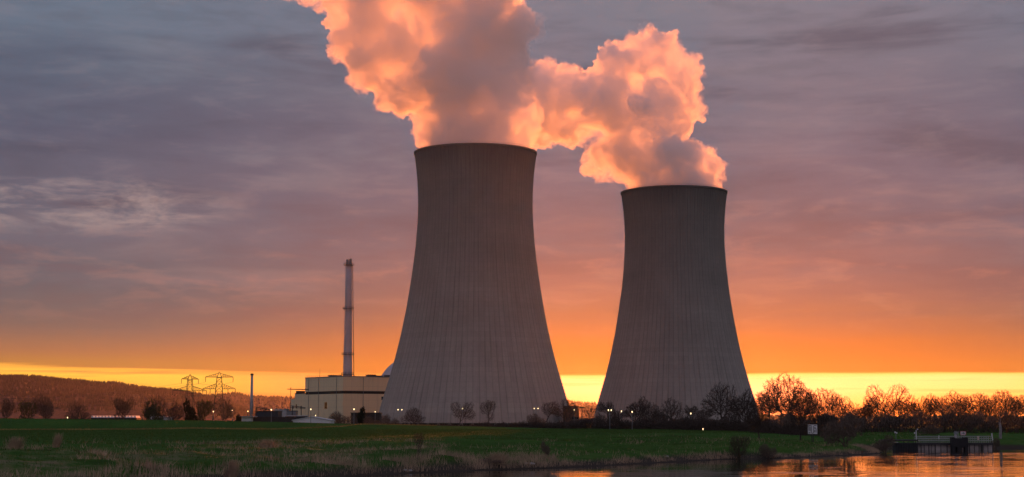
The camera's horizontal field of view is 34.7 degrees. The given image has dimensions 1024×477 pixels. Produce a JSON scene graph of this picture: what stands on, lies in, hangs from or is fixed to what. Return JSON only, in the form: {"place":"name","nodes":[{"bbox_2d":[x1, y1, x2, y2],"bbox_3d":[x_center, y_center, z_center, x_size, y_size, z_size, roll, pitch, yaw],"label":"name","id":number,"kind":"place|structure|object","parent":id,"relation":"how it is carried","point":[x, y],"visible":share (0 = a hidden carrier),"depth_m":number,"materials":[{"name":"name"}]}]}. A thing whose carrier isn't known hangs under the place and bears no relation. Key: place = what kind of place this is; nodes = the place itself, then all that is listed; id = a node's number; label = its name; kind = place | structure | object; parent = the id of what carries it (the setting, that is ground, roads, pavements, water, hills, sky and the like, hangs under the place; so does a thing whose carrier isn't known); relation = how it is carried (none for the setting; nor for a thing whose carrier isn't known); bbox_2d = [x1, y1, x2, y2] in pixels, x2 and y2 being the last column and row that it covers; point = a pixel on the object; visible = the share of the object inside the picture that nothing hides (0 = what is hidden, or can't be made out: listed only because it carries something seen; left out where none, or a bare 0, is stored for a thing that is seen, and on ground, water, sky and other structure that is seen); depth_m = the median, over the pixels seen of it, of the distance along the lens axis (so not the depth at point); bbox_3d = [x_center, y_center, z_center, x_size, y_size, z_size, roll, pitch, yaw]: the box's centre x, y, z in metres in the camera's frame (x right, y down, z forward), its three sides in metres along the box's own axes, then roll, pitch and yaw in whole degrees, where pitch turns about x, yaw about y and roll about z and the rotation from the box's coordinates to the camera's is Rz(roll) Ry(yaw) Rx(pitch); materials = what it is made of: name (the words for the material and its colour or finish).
{"place":"outdoors","nodes":[
{"label":"outdoors","id":0,"kind":"place"},
{"bbox_2d":[0,379,241,420],"bbox_3d":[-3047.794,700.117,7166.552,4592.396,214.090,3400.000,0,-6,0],"label":"hill","id":1,"kind":"structure","parent":0,"point":[60,413],"depth_m":5823.13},
{"bbox_2d":[0,373,254,418],"bbox_3d":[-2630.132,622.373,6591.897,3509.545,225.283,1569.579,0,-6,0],"label":"woodland","id":2,"kind":"object","parent":1,"relation":"on","point":[75,384],"visible":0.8,"depth_m":6291.78,"materials":[{"name":"plant"}]},
{"bbox_2d":[0,423,436,429],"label":"dry verge grass","id":3,"kind":"structure","parent":0,"point":[213,428],"depth_m":507.26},
{"bbox_2d":[0,433,939,475],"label":"dry grass","id":4,"kind":"structure","parent":0,"point":[278,446],"depth_m":180.51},
{"bbox_2d":[0,418,1023,476],"bbox_3d":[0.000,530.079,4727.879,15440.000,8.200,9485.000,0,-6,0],"label":"ground","id":5,"kind":"structure","parent":0,"point":[1008,440],"depth_m":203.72,"materials":[{"name":"plant"}]},
{"bbox_2d":[1,398,15,417],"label":"bare tree","id":6,"kind":"object","parent":5,"relation":"on","point":[7,409],"visible":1,"depth_m":636.10,"materials":[{"name":"brown plant"}]},
{"bbox_2d":[3,436,26,449],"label":"grass clump","id":7,"kind":"object","parent":5,"relation":"on","point":[14,443],"visible":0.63,"depth_m":174.44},
{"bbox_2d":[18,400,36,418],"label":"budding tree","id":8,"kind":"object","parent":5,"relation":"on","point":[26,410],"visible":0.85,"depth_m":635.61,"materials":[{"name":"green plant"}]},
{"bbox_2d":[33,394,54,418],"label":"bare tree","id":9,"kind":"object","parent":5,"relation":"on","point":[45,415],"visible":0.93,"depth_m":650.63,"materials":[{"name":"brown plant"}]},
{"bbox_2d":[52,433,63,447],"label":"grass clump","id":10,"kind":"object","parent":5,"relation":"on","point":[57,441],"visible":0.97,"depth_m":178.49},
{"bbox_2d":[65,401,90,418],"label":"bare tree","id":11,"kind":"object","parent":5,"relation":"on","point":[71,416],"visible":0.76,"depth_m":645.51,"materials":[{"name":"brown plant"}]},
{"bbox_2d":[91,416,141,419],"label":"sawtooth shed","id":12,"kind":"structure","parent":5,"relation":"on","point":[113,417],"depth_m":894.62,"materials":[{"name":"white paint"}]},
{"bbox_2d":[114,397,133,419],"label":"bare tree","id":13,"kind":"object","parent":5,"relation":"on","point":[121,410],"visible":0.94,"depth_m":636.87,"materials":[{"name":"brown plant"}]},
{"bbox_2d":[141,397,164,419],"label":"budding tree","id":14,"kind":"object","parent":5,"relation":"on","point":[149,412],"visible":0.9,"depth_m":640.94,"materials":[{"name":"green plant"}]},
{"bbox_2d":[153,394,166,418],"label":"bare tree","id":15,"kind":"object","parent":5,"relation":"on","point":[163,406],"visible":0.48,"depth_m":697.25,"materials":[{"name":"brown plant"}]},
{"bbox_2d":[164,400,183,419],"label":"bare tree","id":16,"kind":"object","parent":5,"relation":"on","point":[174,412],"visible":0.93,"depth_m":645.96,"materials":[{"name":"brown plant"}]},
{"bbox_2d":[172,374,206,417],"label":"lattice pylon","id":17,"kind":"object","parent":5,"relation":"on","point":[187,389],"visible":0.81,"depth_m":980.53,"materials":[{"name":"metal"}]},
{"bbox_2d":[183,398,197,420],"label":"dark leafy tree","id":18,"kind":"object","parent":5,"relation":"on","point":[190,413],"visible":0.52,"depth_m":635.90,"materials":[{"name":"green plant"}]},
{"bbox_2d":[194,399,213,419],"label":"budding tree","id":19,"kind":"object","parent":5,"relation":"on","point":[202,410],"visible":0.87,"depth_m":650.39,"materials":[{"name":"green plant"}]},
{"bbox_2d":[202,373,235,420],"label":"lattice pylon","id":20,"kind":"object","parent":5,"relation":"on","point":[220,381],"visible":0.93,"depth_m":896.00,"materials":[{"name":"metal"}]},
{"bbox_2d":[214,399,235,419],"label":"bare tree","id":21,"kind":"object","parent":5,"relation":"on","point":[227,411],"visible":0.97,"depth_m":642.31,"materials":[{"name":"brown plant"}]},
{"bbox_2d":[222,459,241,476],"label":"grass clump","id":22,"kind":"object","parent":5,"relation":"on","point":[233,468],"visible":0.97,"depth_m":138.50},
{"bbox_2d":[250,373,253,415],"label":"thin chimney","id":23,"kind":"object","parent":5,"relation":"on","point":[251,400],"visible":0.81,"depth_m":795.85,"materials":[{"name":"paint"}]},
{"bbox_2d":[253,439,278,447],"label":"grass clump","id":24,"kind":"object","parent":5,"relation":"on","point":[265,444],"visible":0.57,"depth_m":194.26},
{"bbox_2d":[255,411,282,416],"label":"switch house","id":25,"kind":"structure","parent":5,"relation":"on","point":[268,413],"depth_m":815.32,"materials":[{"name":"metal"}]},
{"bbox_2d":[253,417,297,421],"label":"storage hall","id":26,"kind":"structure","parent":5,"relation":"on","point":[276,419],"depth_m":700.73,"materials":[{"name":"grey metal"}]},
{"bbox_2d":[291,391,305,414],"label":"annex building","id":27,"kind":"structure","parent":5,"relation":"on","point":[299,400],"depth_m":1044.43,"materials":[{"name":"concrete"}]},
{"bbox_2d":[292,417,334,422],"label":"gabled shed","id":28,"kind":"structure","parent":5,"relation":"on","point":[314,420],"depth_m":636.09,"materials":[{"name":"white paint"}]},
{"bbox_2d":[328,411,352,423],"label":"bare shrub","id":29,"kind":"object","parent":5,"relation":"on","point":[338,418],"visible":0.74,"depth_m":713.10,"materials":[{"name":"brown plant"}]},
{"bbox_2d":[305,374,389,423],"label":"turbine building","id":30,"kind":"structure","parent":5,"relation":"on","point":[325,397],"depth_m":1007.26,"materials":[{"name":"grey metal"}]},
{"bbox_2d":[341,259,353,375],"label":"chimney","id":31,"kind":"object","parent":30,"relation":"on","point":[347,353],"visible":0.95,"depth_m":1060.30,"materials":[{"name":"paint"}]},
{"bbox_2d":[356,406,367,423],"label":"dark leafy tree","id":32,"kind":"object","parent":5,"relation":"on","point":[360,417],"visible":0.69,"depth_m":725.17,"materials":[{"name":"green plant"}]},
{"bbox_2d":[351,413,381,424],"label":"plant building","id":33,"kind":"structure","parent":5,"relation":"on","point":[376,416],"depth_m":775.44,"materials":[{"name":"metal"}]},
{"bbox_2d":[363,416,383,423],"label":"bare shrub","id":34,"kind":"object","parent":5,"relation":"on","point":[366,420],"visible":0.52,"depth_m":709.33,"materials":[{"name":"brown plant"}]},
{"bbox_2d":[381,414,399,424],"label":"bare shrub","id":35,"kind":"object","parent":5,"relation":"on","point":[389,420],"visible":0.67,"depth_m":715.60,"materials":[{"name":"brown plant"}]},
{"bbox_2d":[400,406,425,424],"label":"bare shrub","id":36,"kind":"object","parent":5,"relation":"on","point":[412,419],"visible":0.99,"depth_m":695.35,"materials":[{"name":"brown plant"}]},
{"bbox_2d":[413,433,424,462],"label":"bare tree","id":37,"kind":"object","parent":5,"relation":"on","point":[418,438],"visible":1,"depth_m":162.72,"materials":[{"name":"brown plant"}]},
{"bbox_2d":[450,402,476,425],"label":"bare tree","id":38,"kind":"object","parent":5,"relation":"on","point":[459,412],"visible":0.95,"depth_m":694.08,"materials":[{"name":"brown plant"}]},
{"bbox_2d":[379,141,566,426],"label":"cooling tower","id":39,"kind":"structure","parent":5,"relation":"on","point":[475,331],"depth_m":852.57,"materials":[{"name":"concrete"}]},
{"bbox_2d":[387,419,567,428],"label":"hedge","id":40,"kind":"object","parent":5,"relation":"on","point":[549,424],"visible":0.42,"depth_m":622.15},
{"bbox_2d":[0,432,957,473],"bbox_3d":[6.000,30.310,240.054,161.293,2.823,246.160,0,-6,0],"label":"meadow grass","id":41,"kind":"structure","parent":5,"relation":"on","point":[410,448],"depth_m":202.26,"materials":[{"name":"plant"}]},
{"bbox_2d":[480,400,495,423],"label":"bare tree","id":42,"kind":"object","parent":5,"relation":"on","point":[489,407],"visible":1,"depth_m":695.16,"materials":[{"name":"brown plant"}]},
{"bbox_2d":[0,441,994,476],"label":"dead reeds","id":43,"kind":"object","parent":5,"relation":"on","point":[542,458],"visible":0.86,"depth_m":161.12,"materials":[{"name":"plant"}]},
{"bbox_2d":[480,452,515,464],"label":"grass clump","id":44,"kind":"object","parent":5,"relation":"on","point":[499,457],"visible":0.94,"depth_m":171.19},
{"bbox_2d":[527,413,544,422],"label":"bare shrub","id":45,"kind":"object","parent":5,"relation":"on","point":[535,418],"visible":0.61,"depth_m":635.70,"materials":[{"name":"brown plant"}]},
{"bbox_2d":[541,442,550,455],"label":"bare shrub","id":46,"kind":"object","parent":5,"relation":"on","point":[546,450],"visible":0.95,"depth_m":184.28,"materials":[{"name":"brown plant"}]},
{"bbox_2d":[541,400,560,422],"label":"bare tree","id":47,"kind":"object","parent":5,"relation":"on","point":[551,410],"visible":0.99,"depth_m":636.14,"materials":[{"name":"brown plant"}]},
{"bbox_2d":[554,398,577,422],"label":"bare tree","id":48,"kind":"object","parent":5,"relation":"on","point":[567,408],"visible":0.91,"depth_m":646.32,"materials":[{"name":"brown plant"}]},
{"bbox_2d":[563,406,578,422],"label":"brick building","id":49,"kind":"structure","parent":5,"relation":"on","point":[576,415],"depth_m":835.23,"materials":[{"name":"brick"}]},
{"bbox_2d":[583,405,596,418],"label":"bare tree","id":50,"kind":"object","parent":5,"relation":"on","point":[590,410],"visible":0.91,"depth_m":755.21,"materials":[{"name":"brown plant"}]},
{"bbox_2d":[596,401,613,419],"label":"bare tree","id":51,"kind":"object","parent":5,"relation":"on","point":[603,408],"visible":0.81,"depth_m":596.63,"materials":[{"name":"brown plant"}]},
{"bbox_2d":[611,410,629,428],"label":"bare tree","id":52,"kind":"object","parent":5,"relation":"on","point":[617,416],"visible":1,"depth_m":550.57,"materials":[{"name":"brown plant"}]},
{"bbox_2d":[623,395,650,427],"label":"bare tree","id":53,"kind":"object","parent":5,"relation":"on","point":[634,412],"visible":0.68,"depth_m":585.30,"materials":[{"name":"brown plant"}]},
{"bbox_2d":[638,403,664,425],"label":"bare tree","id":54,"kind":"object","parent":5,"relation":"on","point":[648,411],"visible":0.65,"depth_m":565.98,"materials":[{"name":"brown plant"}]},
{"bbox_2d":[650,409,664,420],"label":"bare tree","id":55,"kind":"object","parent":5,"relation":"on","point":[659,416],"visible":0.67,"depth_m":544.71,"materials":[{"name":"brown plant"}]},
{"bbox_2d":[565,414,751,431],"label":"hedge","id":56,"kind":"object","parent":5,"relation":"on","point":[687,423],"visible":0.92,"depth_m":515.87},
{"bbox_2d":[658,398,684,418],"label":"bare tree","id":57,"kind":"object","parent":5,"relation":"on","point":[671,410],"visible":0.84,"depth_m":576.14,"materials":[{"name":"brown plant"}]},
{"bbox_2d":[594,183,756,427],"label":"cooling tower","id":58,"kind":"structure","parent":5,"relation":"on","point":[675,337],"depth_m":993.39,"materials":[{"name":"concrete"}]},
{"bbox_2d":[684,405,702,420],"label":"bare tree","id":59,"kind":"object","parent":5,"relation":"on","point":[694,409],"visible":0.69,"depth_m":556.28,"materials":[{"name":"brown plant"}]},
{"bbox_2d":[701,382,741,418],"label":"bare tree","id":60,"kind":"object","parent":5,"relation":"on","point":[714,408],"visible":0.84,"depth_m":477.11,"materials":[{"name":"brown plant"}]},
{"bbox_2d":[728,434,751,458],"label":"willow bush","id":61,"kind":"object","parent":5,"relation":"on","point":[738,451],"visible":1,"depth_m":215.27,"materials":[{"name":"brown plant"}]},
{"bbox_2d":[728,388,757,421],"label":"bare tree","id":62,"kind":"object","parent":5,"relation":"on","point":[751,407],"visible":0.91,"depth_m":436.46,"materials":[{"name":"brown plant"}]},
{"bbox_2d":[743,405,772,438],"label":"bare tree","id":63,"kind":"object","parent":5,"relation":"on","point":[755,419],"visible":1,"depth_m":282.42,"materials":[{"name":"brown plant"}]},
{"bbox_2d":[759,442,776,458],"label":"bare shrub","id":64,"kind":"object","parent":5,"relation":"on","point":[769,451],"visible":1,"depth_m":218.87,"materials":[{"name":"brown plant"}]},
{"bbox_2d":[751,384,786,417],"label":"bare tree","id":65,"kind":"object","parent":5,"relation":"on","point":[769,411],"visible":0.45,"depth_m":763.41,"materials":[{"name":"brown plant"}]},
{"bbox_2d":[763,413,796,425],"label":"bare shrub","id":66,"kind":"object","parent":5,"relation":"on","point":[784,421],"visible":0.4,"depth_m":435.34,"materials":[{"name":"brown plant"}]},
{"bbox_2d":[754,369,813,426],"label":"bare tree","id":67,"kind":"object","parent":5,"relation":"on","point":[777,406],"visible":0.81,"depth_m":746.47,"materials":[{"name":"brown plant"}]},
{"bbox_2d":[787,384,816,420],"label":"bare tree","id":68,"kind":"object","parent":5,"relation":"on","point":[804,401],"visible":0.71,"depth_m":739.29,"materials":[{"name":"brown plant"}]},
{"bbox_2d":[785,402,818,439],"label":"bare tree","id":69,"kind":"object","parent":5,"relation":"on","point":[806,412],"visible":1,"depth_m":282.53,"materials":[{"name":"brown plant"}]},
{"bbox_2d":[747,419,865,436],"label":"hedge","id":70,"kind":"object","parent":5,"relation":"on","point":[781,429],"visible":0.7,"depth_m":364.38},
{"bbox_2d":[808,425,816,441],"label":"river sign","id":71,"kind":"object","parent":5,"relation":"on","point":[812,429],"visible":0.92,"depth_m":282.04,"materials":[{"name":"metal"}]},
{"bbox_2d":[796,414,836,427],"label":"bare shrub","id":72,"kind":"object","parent":5,"relation":"on","point":[817,421],"visible":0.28,"depth_m":439.90,"materials":[{"name":"brown plant"}]},
{"bbox_2d":[807,404,839,440],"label":"bare tree","id":73,"kind":"object","parent":5,"relation":"on","point":[820,414],"visible":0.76,"depth_m":288.02,"materials":[{"name":"brown plant"}]},
{"bbox_2d":[813,388,842,412],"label":"bare tree","id":74,"kind":"object","parent":5,"relation":"on","point":[827,403],"visible":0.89,"depth_m":732.26,"materials":[{"name":"brown plant"}]},
{"bbox_2d":[822,393,847,416],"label":"bare tree","id":75,"kind":"object","parent":5,"relation":"on","point":[831,411],"visible":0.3,"depth_m":795.06,"materials":[{"name":"brown plant"}]},
{"bbox_2d":[818,410,863,446],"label":"bare shrub","id":76,"kind":"object","parent":5,"relation":"on","point":[846,422],"visible":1,"depth_m":260.00,"materials":[{"name":"brown plant"}]},
{"bbox_2d":[830,396,852,416],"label":"bare tree","id":77,"kind":"object","parent":5,"relation":"on","point":[841,407],"visible":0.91,"depth_m":715.42,"materials":[{"name":"brown plant"}]},
{"bbox_2d":[853,402,874,418],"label":"bare tree","id":78,"kind":"object","parent":5,"relation":"on","point":[866,409],"visible":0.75,"depth_m":722.02,"materials":[{"name":"brown plant"}]},
{"bbox_2d":[854,411,892,428],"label":"bare shrub","id":79,"kind":"object","parent":5,"relation":"on","point":[881,417],"visible":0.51,"depth_m":415.06,"materials":[{"name":"brown plant"}]},
{"bbox_2d":[862,395,891,424],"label":"bare tree","id":80,"kind":"object","parent":5,"relation":"on","point":[875,410],"visible":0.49,"depth_m":730.07,"materials":[{"name":"brown plant"}]},
{"bbox_2d":[873,434,894,452],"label":"bare shrub","id":81,"kind":"object","parent":5,"relation":"on","point":[886,446],"visible":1,"depth_m":259.60,"materials":[{"name":"brown plant"}]},
{"bbox_2d":[862,384,912,414],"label":"bare tree","id":82,"kind":"object","parent":5,"relation":"on","point":[887,399],"visible":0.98,"depth_m":697.59,"materials":[{"name":"brown plant"}]},
{"bbox_2d":[888,414,917,429],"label":"bare shrub","id":83,"kind":"object","parent":5,"relation":"on","point":[911,417],"visible":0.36,"depth_m":421.19,"materials":[{"name":"brown plant"}]},
{"bbox_2d":[894,395,916,419],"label":"bare tree","id":84,"kind":"object","parent":5,"relation":"on","point":[902,411],"visible":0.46,"depth_m":738.89,"materials":[{"name":"brown plant"}]},
{"bbox_2d":[902,402,925,424],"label":"bare tree","id":85,"kind":"object","parent":5,"relation":"on","point":[912,406],"visible":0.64,"depth_m":723.70,"materials":[{"name":"brown plant"}]},
{"bbox_2d":[906,409,936,428],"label":"bare shrub","id":86,"kind":"object","parent":5,"relation":"on","point":[920,416],"visible":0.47,"depth_m":454.84,"materials":[{"name":"brown plant"}]},
{"bbox_2d":[908,396,934,416],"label":"bare tree","id":87,"kind":"object","parent":5,"relation":"on","point":[922,402],"visible":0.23,"depth_m":794.31,"materials":[{"name":"brown plant"}]},
{"bbox_2d":[922,393,937,418],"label":"bare tree","id":88,"kind":"object","parent":5,"relation":"on","point":[930,411],"visible":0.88,"depth_m":714.76,"materials":[{"name":"brown plant"}]},
{"bbox_2d":[917,425,943,434],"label":"bare shrub","id":89,"kind":"object","parent":5,"relation":"on","point":[936,430],"visible":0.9,"depth_m":318.74,"materials":[{"name":"brown plant"}]},
{"bbox_2d":[860,413,1023,432],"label":"hedge","id":90,"kind":"object","parent":5,"relation":"on","point":[973,426],"visible":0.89,"depth_m":384.78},
{"bbox_2d":[937,390,973,425],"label":"bare tree","id":91,"kind":"object","parent":5,"relation":"on","point":[953,403],"visible":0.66,"depth_m":699.12,"materials":[{"name":"brown plant"}]},
{"bbox_2d":[937,405,981,429],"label":"bare shrub","id":92,"kind":"object","parent":5,"relation":"on","point":[952,413],"visible":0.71,"depth_m":433.89,"materials":[{"name":"brown plant"}]},
{"bbox_2d":[967,392,992,427],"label":"bare tree","id":93,"kind":"object","parent":5,"relation":"on","point":[978,403],"visible":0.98,"depth_m":709.97,"materials":[{"name":"brown plant"}]},
{"bbox_2d":[970,412,1003,429],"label":"bare shrub","id":94,"kind":"object","parent":5,"relation":"on","point":[983,419],"visible":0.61,"depth_m":434.94,"materials":[{"name":"brown plant"}]},
{"bbox_2d":[979,395,1005,417],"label":"bare tree","id":95,"kind":"object","parent":5,"relation":"on","point":[994,409],"visible":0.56,"depth_m":731.25,"materials":[{"name":"brown plant"}]},
{"bbox_2d":[994,406,1004,438],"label":"pale trunk tree","id":96,"kind":"object","parent":5,"relation":"on","point":[999,419],"visible":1,"depth_m":319.65,"materials":[{"name":"grey plant"}]},
{"bbox_2d":[986,409,1015,428],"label":"bare shrub","id":97,"kind":"object","parent":5,"relation":"on","point":[1007,418],"visible":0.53,"depth_m":442.53,"materials":[{"name":"brown plant"}]},
{"bbox_2d":[992,389,1020,426],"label":"bare tree","id":98,"kind":"object","parent":5,"relation":"on","point":[1007,401],"visible":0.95,"depth_m":700.18,"materials":[{"name":"brown plant"}]},
{"bbox_2d":[1013,396,1023,416],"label":"bare tree","id":99,"kind":"object","parent":5,"relation":"on","point":[1021,406],"visible":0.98,"depth_m":692.62,"materials":[{"name":"brown plant"}]},
{"bbox_2d":[0,0,1023,417],"label":"sky","id":100,"kind":"structure","parent":0,"point":[187,187],"materials":[{"name":"purple"}]},
{"bbox_2d":[217,394,996,421],"bbox_3d":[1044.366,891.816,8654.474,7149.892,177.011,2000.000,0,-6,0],"label":"hill","id":101,"kind":"structure","parent":0,"point":[272,403],"depth_m":8227.65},
{"bbox_2d":[175,388,1022,419],"bbox_3d":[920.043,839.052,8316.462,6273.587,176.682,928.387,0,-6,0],"label":"woodland","id":102,"kind":"object","parent":101,"relation":"on","point":[255,397],"visible":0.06,"depth_m":8347.71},
{"bbox_2d":[348,448,1023,476],"bbox_3d":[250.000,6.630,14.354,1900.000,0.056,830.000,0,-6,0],"label":"river water","id":103,"kind":"structure","parent":0,"point":[1001,462],"depth_m":174.04,"materials":[{"name":"black liquid"}]},
{"bbox_2d":[881,439,917,449],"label":"pier block","id":104,"kind":"structure","parent":103,"relation":"in","point":[905,446],"depth_m":283.26,"materials":[{"name":"metal"}]},
{"bbox_2d":[914,436,992,449],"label":"landing stage","id":105,"kind":"object","parent":103,"relation":"in","point":[933,445],"visible":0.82,"depth_m":283.80,"materials":[{"name":"metal"}]},
{"bbox_2d":[950,437,967,449],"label":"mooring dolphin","id":106,"kind":"object","parent":103,"relation":"in","point":[958,443],"visible":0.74,"depth_m":281.95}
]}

